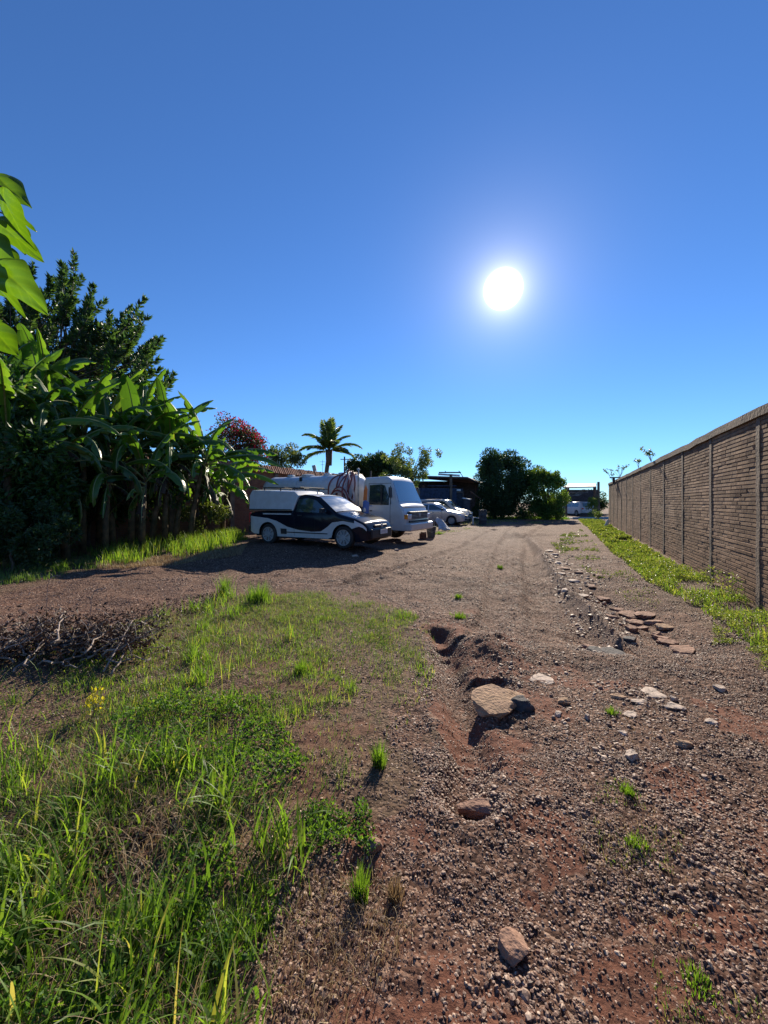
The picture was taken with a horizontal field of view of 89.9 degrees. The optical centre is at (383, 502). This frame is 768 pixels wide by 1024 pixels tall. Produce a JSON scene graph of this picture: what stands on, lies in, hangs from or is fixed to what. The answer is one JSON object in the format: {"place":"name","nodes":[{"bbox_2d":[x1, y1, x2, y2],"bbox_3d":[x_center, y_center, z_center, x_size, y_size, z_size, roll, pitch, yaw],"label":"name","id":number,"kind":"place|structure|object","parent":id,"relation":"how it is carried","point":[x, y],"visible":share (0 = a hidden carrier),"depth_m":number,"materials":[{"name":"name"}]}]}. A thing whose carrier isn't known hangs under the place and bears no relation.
{"place":"outdoors","nodes":[
{"label":"outdoors","id":0,"kind":"place"},
{"bbox_2d":[0,544,105,584],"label":"short grass","id":1,"kind":"structure","parent":0,"point":[39,570],"depth_m":8.26,"materials":[{"name":"plant"}]},
{"bbox_2d":[0,739,314,1023],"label":"short grass","id":2,"kind":"structure","parent":0,"point":[211,937],"depth_m":1.34,"materials":[{"name":"plant"}]},
{"bbox_2d":[88,526,249,565],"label":"tall grass","id":3,"kind":"structure","parent":0,"point":[201,543],"depth_m":10.87,"materials":[{"name":"plant"}]},
{"bbox_2d":[0,710,339,1023],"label":"tall grass","id":4,"kind":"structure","parent":0,"point":[12,862],"depth_m":1.38,"materials":[{"name":"plant"}]},
{"bbox_2d":[0,502,767,1023],"bbox_3d":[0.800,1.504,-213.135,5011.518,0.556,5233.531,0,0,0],"label":"ground","id":5,"kind":"structure","parent":0,"point":[526,540],"depth_m":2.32,"materials":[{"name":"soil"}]},
{"bbox_2d":[0,173,47,355],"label":"broad leaf tree","id":6,"kind":"object","parent":5,"relation":"on","point":[17,280],"visible":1,"depth_m":2.08,"materials":[{"name":"green plant"}]},
{"bbox_2d":[0,354,77,563],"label":"broad shrub","id":7,"kind":"object","parent":5,"relation":"on","point":[26,435],"visible":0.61,"depth_m":8.71,"materials":[{"name":"green plant"}]},
{"bbox_2d":[0,498,83,572],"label":"broad shrub","id":8,"kind":"object","parent":5,"relation":"on","point":[36,541],"visible":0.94,"depth_m":8.30,"materials":[{"name":"green plant"}]},
{"bbox_2d":[7,342,81,444],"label":"banana plant","id":9,"kind":"object","parent":5,"relation":"on","point":[23,352],"visible":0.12,"depth_m":9.36,"materials":[{"name":"green plant"}]},
{"bbox_2d":[0,439,89,563],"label":"broad shrub","id":10,"kind":"object","parent":5,"relation":"on","point":[52,483],"visible":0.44,"depth_m":9.18,"materials":[{"name":"green plant"}]},
{"bbox_2d":[0,353,109,550],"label":"banana plant","id":11,"kind":"object","parent":5,"relation":"on","point":[56,392],"visible":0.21,"depth_m":10.02,"materials":[{"name":"green plant"}]},
{"bbox_2d":[0,348,121,567],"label":"banana plant","id":12,"kind":"object","parent":5,"relation":"on","point":[7,407],"visible":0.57,"depth_m":9.04,"materials":[{"name":"green plant"}]},
{"bbox_2d":[16,322,119,441],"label":"banana plant","id":13,"kind":"object","parent":5,"relation":"on","point":[24,335],"visible":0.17,"depth_m":10.52,"materials":[{"name":"green plant"}]},
{"bbox_2d":[20,328,120,557],"bbox_3d":[-9.059,-1.317,10.218,2.846,5.839,3.225,0,0,0],"label":"banana plant","id":14,"kind":"object","parent":5,"relation":"on","point":[42,413],"visible":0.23,"depth_m":10.05,"materials":[{"name":"green plant"}]},
{"bbox_2d":[0,356,153,560],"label":"banana plant","id":15,"kind":"object","parent":5,"relation":"on","point":[91,401],"visible":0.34,"depth_m":9.92,"materials":[{"name":"green plant"}]},
{"bbox_2d":[25,364,149,555],"bbox_3d":[-8.415,-1.122,10.853,3.282,5.446,3.445,0,0,-35],"label":"banana plant","id":16,"kind":"object","parent":5,"relation":"on","point":[105,381],"visible":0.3,"depth_m":10.80,"materials":[{"name":"green plant"}]},
{"bbox_2d":[0,247,178,436],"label":"dark tree","id":17,"kind":"object","parent":5,"relation":"on","point":[87,336],"visible":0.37,"depth_m":13.87,"materials":[{"name":"green plant"}]},
{"bbox_2d":[0,779,179,1015],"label":"dead leaf litter","id":18,"kind":"object","parent":5,"relation":"on","point":[143,835],"visible":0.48,"depth_m":1.59,"materials":[{"name":"plant"}]},
{"bbox_2d":[83,686,104,715],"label":"yellow weed","id":19,"kind":"object","parent":5,"relation":"on","point":[88,701],"visible":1,"depth_m":2.66,"materials":[{"name":"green plant"}]},
{"bbox_2d":[0,598,189,674],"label":"brush pile","id":20,"kind":"object","parent":5,"relation":"on","point":[55,642],"visible":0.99,"depth_m":3.65,"materials":[{"name":"brown plant"}]},
{"bbox_2d":[50,356,161,547],"bbox_3d":[-8.799,-1.456,12.642,3.734,6.052,3.282,0,0,-42],"label":"banana plant","id":21,"kind":"object","parent":5,"relation":"on","point":[106,371],"visible":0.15,"depth_m":12.32,"materials":[{"name":"green plant"}]},
{"bbox_2d":[0,592,224,660],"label":"dead leaf litter","id":22,"kind":"object","parent":5,"relation":"on","point":[166,619],"visible":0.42,"depth_m":5.01,"materials":[{"name":"plant"}]},
{"bbox_2d":[54,396,172,554],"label":"banana plant","id":23,"kind":"object","parent":5,"relation":"on","point":[95,485],"visible":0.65,"depth_m":10.90,"materials":[{"name":"green plant"}]},
{"bbox_2d":[48,368,182,551],"bbox_3d":[-8.112,-1.211,11.568,3.531,5.607,3.500,0,0,0],"label":"banana plant","id":24,"kind":"object","parent":5,"relation":"on","point":[103,408],"visible":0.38,"depth_m":11.51,"materials":[{"name":"green plant"}]},
{"bbox_2d":[87,368,189,541],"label":"banana plant","id":25,"kind":"object","parent":5,"relation":"on","point":[144,393],"visible":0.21,"depth_m":12.83,"materials":[{"name":"green plant"}]},
{"bbox_2d":[0,817,277,1023],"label":"broadleaf weeds","id":26,"kind":"object","parent":5,"relation":"on","point":[170,950],"visible":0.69,"depth_m":1.28,"materials":[{"name":"green plant"}]},
{"bbox_2d":[71,408,206,548],"bbox_3d":[-8.621,-0.832,12.384,5.030,4.840,3.390,0,0,0],"label":"broad shrub","id":27,"kind":"object","parent":5,"relation":"on","point":[121,509],"visible":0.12,"depth_m":12.91,"materials":[{"name":"green plant"}]},
{"bbox_2d":[73,410,206,548],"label":"banana plant","id":28,"kind":"object","parent":5,"relation":"on","point":[134,444],"visible":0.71,"depth_m":11.38,"materials":[{"name":"green plant"}]},
{"bbox_2d":[80,373,210,549],"bbox_3d":[-7.466,-1.056,12.055,3.639,5.306,3.379,0,0,-34],"label":"banana plant","id":29,"kind":"object","parent":5,"relation":"on","point":[127,391],"visible":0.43,"depth_m":11.70,"materials":[{"name":"green plant"}]},
{"bbox_2d":[0,584,295,805],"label":"tall grass","id":30,"kind":"structure","parent":5,"relation":"on","point":[201,676],"depth_m":2.83,"materials":[{"name":"plant"}]},
{"bbox_2d":[0,588,314,1023],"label":"dry straw","id":31,"kind":"object","parent":5,"relation":"on","point":[161,847],"visible":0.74,"depth_m":1.61,"materials":[{"name":"plant"}]},
{"bbox_2d":[91,376,233,546],"bbox_3d":[-7.317,-1.098,12.492,3.080,5.400,3.834,0,0,20],"label":"banana plant","id":32,"kind":"object","parent":5,"relation":"on","point":[162,396],"visible":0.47,"depth_m":12.43,"materials":[{"name":"green plant"}]},
{"bbox_2d":[93,544,246,568],"bbox_3d":[-5.064,1.350,9.659,3.626,0.334,1.512,0,0,-37],"label":"dry straw","id":33,"kind":"object","parent":5,"relation":"on","point":[231,550],"visible":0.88,"depth_m":9.51,"materials":[{"name":"plant"}]},
{"bbox_2d":[109,400,232,544],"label":"banana plant","id":34,"kind":"object","parent":5,"relation":"on","point":[167,425],"visible":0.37,"depth_m":12.70,"materials":[{"name":"green plant"}]},
{"bbox_2d":[0,447,368,550],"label":"brick wall","id":35,"kind":"structure","parent":5,"relation":"on","point":[241,512],"depth_m":17.78,"materials":[{"name":"brick"}]},
{"bbox_2d":[140,402,239,542],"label":"banana plant","id":36,"kind":"object","parent":5,"relation":"on","point":[176,527],"visible":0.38,"depth_m":13.37,"materials":[{"name":"green plant"}]},
{"bbox_2d":[0,613,396,764],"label":"broadleaf weeds","id":37,"kind":"object","parent":5,"relation":"on","point":[49,722],"visible":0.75,"depth_m":3.14,"materials":[{"name":"green plant"}]},
{"bbox_2d":[180,498,230,536],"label":"broad shrub","id":38,"kind":"object","parent":5,"relation":"on","point":[220,513],"visible":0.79,"depth_m":14.44,"materials":[{"name":"green plant"}]},
{"bbox_2d":[107,681,308,809],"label":"broadleaf weeds","id":39,"kind":"object","parent":5,"relation":"on","point":[251,723],"visible":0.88,"depth_m":2.34,"materials":[{"name":"green plant"}]},
{"bbox_2d":[140,391,281,536],"bbox_3d":[-5.639,-1.028,13.380,4.494,5.205,3.118,0,0,10],"label":"banana plant","id":40,"kind":"object","parent":5,"relation":"on","point":[251,453],"visible":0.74,"depth_m":13.32,"materials":[{"name":"green plant"}]},
{"bbox_2d":[1,597,422,1023],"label":"dry straw","id":41,"kind":"object","parent":5,"relation":"on","point":[331,982],"visible":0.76,"depth_m":1.31,"materials":[{"name":"plant"}]},
{"bbox_2d":[0,588,437,1023],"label":"short grass","id":42,"kind":"structure","parent":5,"relation":"on","point":[276,624],"depth_m":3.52,"materials":[{"name":"plant"}]},
{"bbox_2d":[213,574,235,596],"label":"grass tuft","id":43,"kind":"object","parent":5,"relation":"on","point":[224,586],"visible":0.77,"depth_m":6.15,"materials":[{"name":"plant"}]},
{"bbox_2d":[196,446,259,532],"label":"banana plant","id":44,"kind":"object","parent":5,"relation":"on","point":[227,503],"visible":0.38,"depth_m":16.19,"materials":[{"name":"green plant"}]},
{"bbox_2d":[183,426,277,535],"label":"banana plant","id":45,"kind":"object","parent":5,"relation":"on","point":[236,489],"visible":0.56,"depth_m":14.52,"materials":[{"name":"green plant"}]},
{"bbox_2d":[205,411,269,466],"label":"bougainvillea","id":46,"kind":"object","parent":5,"relation":"on","point":[234,432],"visible":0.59,"depth_m":19.11,"materials":[{"name":"pink plant"}]},
{"bbox_2d":[240,579,272,605],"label":"grass tuft","id":47,"kind":"object","parent":5,"relation":"on","point":[257,595],"visible":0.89,"depth_m":5.63,"materials":[{"name":"plant"}]},
{"bbox_2d":[266,442,307,468],"bbox_3d":[-7.790,-1.591,30.199,3.390,6.401,2.992,0,0,-31],"label":"tree","id":48,"kind":"object","parent":5,"relation":"on","point":[281,459],"visible":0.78,"depth_m":29.76,"materials":[{"name":"green plant"}]},
{"bbox_2d":[292,655,313,673],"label":"grass tuft","id":49,"kind":"object","parent":5,"relation":"on","point":[300,667],"visible":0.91,"depth_m":3.36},
{"bbox_2d":[249,487,391,548],"bbox_3d":[-2.009,0.407,11.856,4.465,1.756,2.070,0,0,27],"label":"pickup truck","id":50,"kind":"object","parent":5,"relation":"on","point":[343,523],"visible":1,"depth_m":11.22,"materials":[{"name":"black paint"}]},
{"bbox_2d":[299,416,362,472],"bbox_3d":[-4.696,-2.772,32.025,5.012,8.761,3.976,0,0,33],"label":"coconut palm","id":51,"kind":"object","parent":5,"relation":"on","point":[328,440],"visible":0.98,"depth_m":31.70,"materials":[{"name":"green plant"}]},
{"bbox_2d":[302,786,379,861],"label":"broadleaf weeds","id":52,"kind":"object","parent":5,"relation":"on","point":[345,830],"visible":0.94,"depth_m":1.72,"materials":[{"name":"green plant"}]},
{"bbox_2d":[262,468,432,539],"bbox_3d":[-2.018,0.069,16.114,7.907,2.782,2.611,0,0,29],"label":"tank truck","id":53,"kind":"object","parent":5,"relation":"on","point":[397,504],"visible":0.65,"depth_m":14.49,"materials":[{"name":"white paint"}]},
{"bbox_2d":[343,857,375,905],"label":"grass tuft","id":54,"kind":"object","parent":5,"relation":"on","point":[361,883],"visible":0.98,"depth_m":1.44,"materials":[{"name":"plant"}]},
{"bbox_2d":[344,450,395,477],"bbox_3d":[-0.896,-1.490,33.793,5.348,6.189,3.930,0,0,0],"label":"tree","id":55,"kind":"object","parent":5,"relation":"on","point":[374,464],"visible":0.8,"depth_m":32.90,"materials":[{"name":"green plant"}]},
{"bbox_2d":[366,836,382,853],"bbox_3d":[-0.045,1.466,1.633,0.073,0.057,0.064,0,0,27],"label":"stone","id":56,"kind":"object","parent":5,"relation":"on","point":[376,844],"visible":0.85,"depth_m":1.62,"materials":[{"name":"stone"}]},
{"bbox_2d":[368,736,393,770],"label":"grass tuft","id":57,"kind":"object","parent":5,"relation":"on","point":[378,758],"visible":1,"depth_m":2.13,"materials":[{"name":"plant"}]},
{"bbox_2d":[381,873,405,905],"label":"grass tuft","id":58,"kind":"object","parent":5,"relation":"on","point":[396,892],"visible":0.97,"depth_m":1.43,"materials":[{"name":"plant"}]},
{"bbox_2d":[379,442,442,487],"bbox_3d":[1.882,-1.362,26.928,4.542,5.927,3.598,0,0,0],"label":"tree","id":59,"kind":"object","parent":5,"relation":"on","point":[406,470],"visible":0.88,"depth_m":26.41,"materials":[{"name":"green plant"}]},
{"bbox_2d":[427,526,435,537],"bbox_3d":[1.987,1.255,16.200,0.430,0.450,0.426,0,0,0],"label":"bucket","id":60,"kind":"object","parent":5,"relation":"on","point":[431,532],"visible":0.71,"depth_m":16.05,"materials":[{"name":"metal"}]},
{"bbox_2d":[419,485,456,503],"bbox_3d":[4.656,0.032,34.125,3.200,2.936,2.350,0,0,0],"label":"container","id":61,"kind":"object","parent":5,"relation":"on","point":[434,493],"visible":0.41,"depth_m":33.10,"materials":[{"name":"metal"}]},
{"bbox_2d":[436,517,450,530],"bbox_3d":[3.117,1.153,20.256,0.779,0.706,0.735,0,0,0],"label":"plastic sheet","id":62,"kind":"object","parent":5,"relation":"on","point":[442,525],"visible":0.99,"depth_m":20.29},
{"bbox_2d":[423,503,468,524],"bbox_3d":[3.519,0.765,26.081,4.260,1.470,1.980,0,0,24],"label":"parked car","id":63,"kind":"object","parent":5,"relation":"on","point":[451,516],"visible":0.6,"depth_m":25.12,"materials":[{"name":"silver metal"}]},
{"bbox_2d":[420,499,472,521],"bbox_3d":[4.519,0.634,29.198,4.158,1.732,2.079,0,0,28],"label":"parked car","id":64,"kind":"object","parent":5,"relation":"on","point":[452,505],"visible":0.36,"depth_m":28.52,"materials":[{"name":"white paint"}]},
{"bbox_2d":[415,471,482,516],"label":"open shed","id":65,"kind":"structure","parent":5,"relation":"on","point":[466,486],"depth_m":40.40,"materials":[{"name":"grey metal"}]},
{"bbox_2d":[457,488,462,507],"bbox_3d":[6.428,0.050,33.600,0.950,2.500,0.100,0,0,0],"label":"doorway","id":66,"kind":"structure","parent":65,"relation":"in","point":[459,495],"depth_m":33.55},
{"bbox_2d":[462,498,470,520],"bbox_3d":[6.526,0.567,30.500,0.619,1.845,0.500,0,0,0],"label":"metal cabinet","id":67,"kind":"object","parent":5,"relation":"on","point":[466,503],"visible":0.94,"depth_m":30.30,"materials":[{"name":"grey metal"}]},
{"bbox_2d":[456,798,491,818],"bbox_3d":[0.479,1.538,1.926,0.235,0.064,0.102,0,0,0],"label":"stone","id":68,"kind":"object","parent":5,"relation":"on","point":[475,808],"visible":0.64,"depth_m":1.91,"materials":[{"name":"stone"}]},
{"bbox_2d":[478,510,486,524],"bbox_3d":[6.548,1.000,25.500,0.580,1.000,0.580,0,0,0],"label":"metal drum","id":69,"kind":"object","parent":5,"relation":"on","point":[482,517],"visible":0.99,"depth_m":25.29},
{"bbox_2d":[471,684,516,718],"bbox_3d":[0.812,1.470,2.844,0.323,0.112,0.410,0,0,44],"label":"rock","id":70,"kind":"object","parent":5,"relation":"on","point":[491,700],"depth_m":2.78,"materials":[{"name":"stone"}]},
{"bbox_2d":[471,447,543,519],"bbox_3d":[11.154,-1.544,35.179,7.056,7.071,5.444,0,0,0],"label":"tree","id":71,"kind":"object","parent":5,"relation":"on","point":[497,500],"visible":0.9,"depth_m":33.84,"materials":[{"name":"green plant"}]},
{"bbox_2d":[497,927,528,967],"bbox_3d":[0.426,1.485,1.280,0.101,0.056,0.108,0,0,0],"label":"stone","id":72,"kind":"object","parent":5,"relation":"on","point":[513,947],"visible":1,"depth_m":1.27,"materials":[{"name":"stone"}]},
{"bbox_2d":[511,695,534,712],"bbox_3d":[1.008,1.481,2.775,0.162,0.123,0.129,0,0,-19],"label":"dark stone","id":73,"kind":"object","parent":5,"relation":"on","point":[523,703],"visible":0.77,"depth_m":2.75,"materials":[{"name":"stone"}]},
{"bbox_2d":[530,673,553,683],"bbox_3d":[1.334,1.501,3.277,0.209,0.021,0.182,0,0,26],"label":"stone chip","id":74,"kind":"object","parent":5,"relation":"on","point":[541,677],"visible":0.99,"depth_m":3.25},
{"bbox_2d":[523,466,570,519],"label":"bush","id":75,"kind":"object","parent":5,"relation":"on","point":[551,504],"visible":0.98,"depth_m":32.76,"materials":[{"name":"green plant"}]},
{"bbox_2d":[557,697,570,704],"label":"stone","id":76,"kind":"object","parent":5,"relation":"on","point":[564,700],"visible":0.99,"depth_m":2.84,"materials":[{"name":"stone"}]},
{"bbox_2d":[562,502,593,515],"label":"parked car","id":77,"kind":"object","parent":5,"relation":"on","point":[576,508],"visible":0.63,"depth_m":41.51,"materials":[{"name":"silver metal"}]},
{"bbox_2d":[561,483,596,516],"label":"carport","id":78,"kind":"object","parent":5,"relation":"on","point":[583,497],"visible":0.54,"depth_m":45.94,"materials":[{"name":"metal"}]},
{"bbox_2d":[568,489,587,496],"bbox_3d":[19.693,-0.779,39.636,2.966,1.059,0.501,0,0,0],"label":"hanging tarp","id":79,"kind":"object","parent":78,"relation":"hanging from","point":[580,492],"visible":0.69,"depth_m":39.66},
{"bbox_2d":[585,496,599,516],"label":"bush","id":80,"kind":"object","parent":5,"relation":"on","point":[593,501],"visible":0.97,"depth_m":36.96,"materials":[{"name":"green plant"}]},
{"bbox_2d":[595,482,599,513],"bbox_3d":[21.100,-0.253,38.000,0.390,3.506,0.200,0,0,0],"label":"gate post","id":81,"kind":"object","parent":5,"relation":"on","point":[597,493],"visible":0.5,"depth_m":37.92,"materials":[{"name":"metal"}]},
{"bbox_2d":[588,489,608,510],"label":"hedge","id":82,"kind":"object","parent":5,"relation":"on","point":[603,504],"visible":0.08,"depth_m":49.45,"materials":[{"name":"green plant"}]},
{"bbox_2d":[551,529,662,607],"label":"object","id":83,"kind":"object","parent":5,"relation":"on","point":[567,539],"visible":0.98,"depth_m":12.06,"materials":[{"name":"green plant"}]},
{"bbox_2d":[603,705,621,715],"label":"grass tuft","id":84,"kind":"object","parent":5,"relation":"on","point":[611,710],"visible":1,"depth_m":2.73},
{"bbox_2d":[601,647,625,654],"bbox_3d":[2.430,1.605,4.082,0.214,0.057,0.247,0,0,0],"label":"gully stone","id":85,"kind":"object","parent":5,"relation":"on","point":[610,650],"visible":0.62,"depth_m":4.09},
{"bbox_2d":[609,693,626,699],"bbox_3d":[1.814,1.514,2.977,0.116,0.035,0.075,0,0,0],"label":"stone chip","id":86,"kind":"object","parent":5,"relation":"on","point":[618,696],"visible":0.94,"depth_m":2.97,"materials":[{"name":"stone"}]},
{"bbox_2d":[619,783,637,799],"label":"grass tuft","id":87,"kind":"object","parent":5,"relation":"on","point":[628,790],"visible":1,"depth_m":1.96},
{"bbox_2d":[618,610,638,618],"bbox_3d":[3.546,1.641,5.563,0.298,0.083,0.287,0,0,0],"label":"flat stone","id":88,"kind":"object","parent":5,"relation":"on","point":[628,614],"visible":0.69,"depth_m":5.53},
{"bbox_2d":[625,749,638,761],"bbox_3d":[1.438,1.476,2.230,0.082,0.048,0.077,0,0,0],"label":"stone chip","id":89,"kind":"object","parent":5,"relation":"on","point":[630,754],"visible":0.96,"depth_m":2.22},
{"bbox_2d":[626,619,644,625],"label":"flat stone","id":90,"kind":"object","parent":5,"relation":"on","point":[636,622],"visible":0.84,"depth_m":5.20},
{"bbox_2d":[624,830,650,856],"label":"grass tuft","id":91,"kind":"object","parent":5,"relation":"on","point":[634,839],"visible":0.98,"depth_m":1.67,"materials":[{"name":"plant"}]},
{"bbox_2d":[634,611,655,618],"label":"flat stone","id":92,"kind":"object","parent":5,"relation":"on","point":[644,614],"visible":0.94,"depth_m":5.44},
{"bbox_2d":[641,687,666,698],"bbox_3d":[2.117,1.504,3.037,0.147,0.020,0.185,0,0,0],"label":"stone chip","id":93,"kind":"object","parent":5,"relation":"on","point":[654,693],"visible":0.94,"depth_m":3.02,"materials":[{"name":"stone"}]},
{"bbox_2d":[655,623,674,630],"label":"flat stone","id":94,"kind":"object","parent":5,"relation":"on","point":[661,626],"visible":0.87,"depth_m":4.90,"materials":[{"name":"stone"}]},
{"bbox_2d":[656,638,678,645],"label":"flat stone","id":95,"kind":"object","parent":5,"relation":"on","point":[663,641],"visible":0.77,"depth_m":4.42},
{"bbox_2d":[578,518,767,653],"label":"verge grass","id":96,"kind":"structure","parent":5,"relation":"on","point":[710,612],"depth_m":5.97,"materials":[{"name":"plant"}]},
{"bbox_2d":[579,712,767,989],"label":"gravel","id":97,"kind":"structure","parent":5,"relation":"on","point":[643,845],"depth_m":1.60,"materials":[{"name":"gravel"}]},
{"bbox_2d":[664,702,686,710],"bbox_3d":[2.129,1.497,2.816,0.141,0.031,0.096,0,0,22],"label":"stone chip","id":98,"kind":"object","parent":5,"relation":"on","point":[672,705],"visible":1,"depth_m":2.79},
{"bbox_2d":[593,776,764,1023],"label":"short grass","id":99,"kind":"structure","parent":5,"relation":"on","point":[693,924],"depth_m":1.24,"materials":[{"name":"plant"}]},
{"bbox_2d":[670,645,694,654],"bbox_3d":[3.229,1.611,4.155,0.372,0.078,0.224,0,0,-31],"label":"flat stone","id":100,"kind":"object","parent":5,"relation":"on","point":[682,649],"visible":0.79,"depth_m":4.12,"materials":[{"name":"stone"}]},
{"bbox_2d":[674,739,692,747],"bbox_3d":[1.838,1.490,2.357,0.098,0.050,0.066,0,0,25],"label":"stone chip","id":101,"kind":"object","parent":5,"relation":"on","point":[680,743],"visible":0.94,"depth_m":2.35,"materials":[{"name":"stone"}]},
{"bbox_2d":[608,403,767,611],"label":"brick wall","id":102,"kind":"structure","parent":5,"relation":"on","point":[699,503],"depth_m":7.26,"materials":[{"name":"brick"}]},
{"bbox_2d":[672,957,719,1005],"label":"grass tuft","id":103,"kind":"object","parent":5,"relation":"on","point":[696,977],"visible":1,"depth_m":1.20,"materials":[{"name":"plant"}]},
{"bbox_2d":[697,565,719,584],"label":"weed","id":104,"kind":"object","parent":5,"relation":"on","point":[710,580],"visible":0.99,"depth_m":6.86,"materials":[{"name":"green plant"}]},
{"bbox_2d":[715,568,745,598],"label":"weed","id":105,"kind":"object","parent":5,"relation":"on","point":[732,583],"visible":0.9,"depth_m":5.93,"materials":[{"name":"green plant"}]},
{"bbox_2d":[712,622,767,669],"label":"verge weeds","id":106,"kind":"object","parent":5,"relation":"on","point":[715,630],"visible":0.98,"depth_m":4.12,"materials":[{"name":"green plant"}]},
{"bbox_2d":[0,0,767,501],"label":"sky","id":107,"kind":"structure","parent":0,"point":[537,229],"materials":[{"name":"blue"}]},
{"bbox_2d":[424,520,568,534],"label":"short grass","id":108,"kind":"structure","parent":0,"point":[492,522],"depth_m":27.70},
{"bbox_2d":[470,516,568,519],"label":"short grass","id":109,"kind":"structure","parent":0,"point":[514,517],"depth_m":33.24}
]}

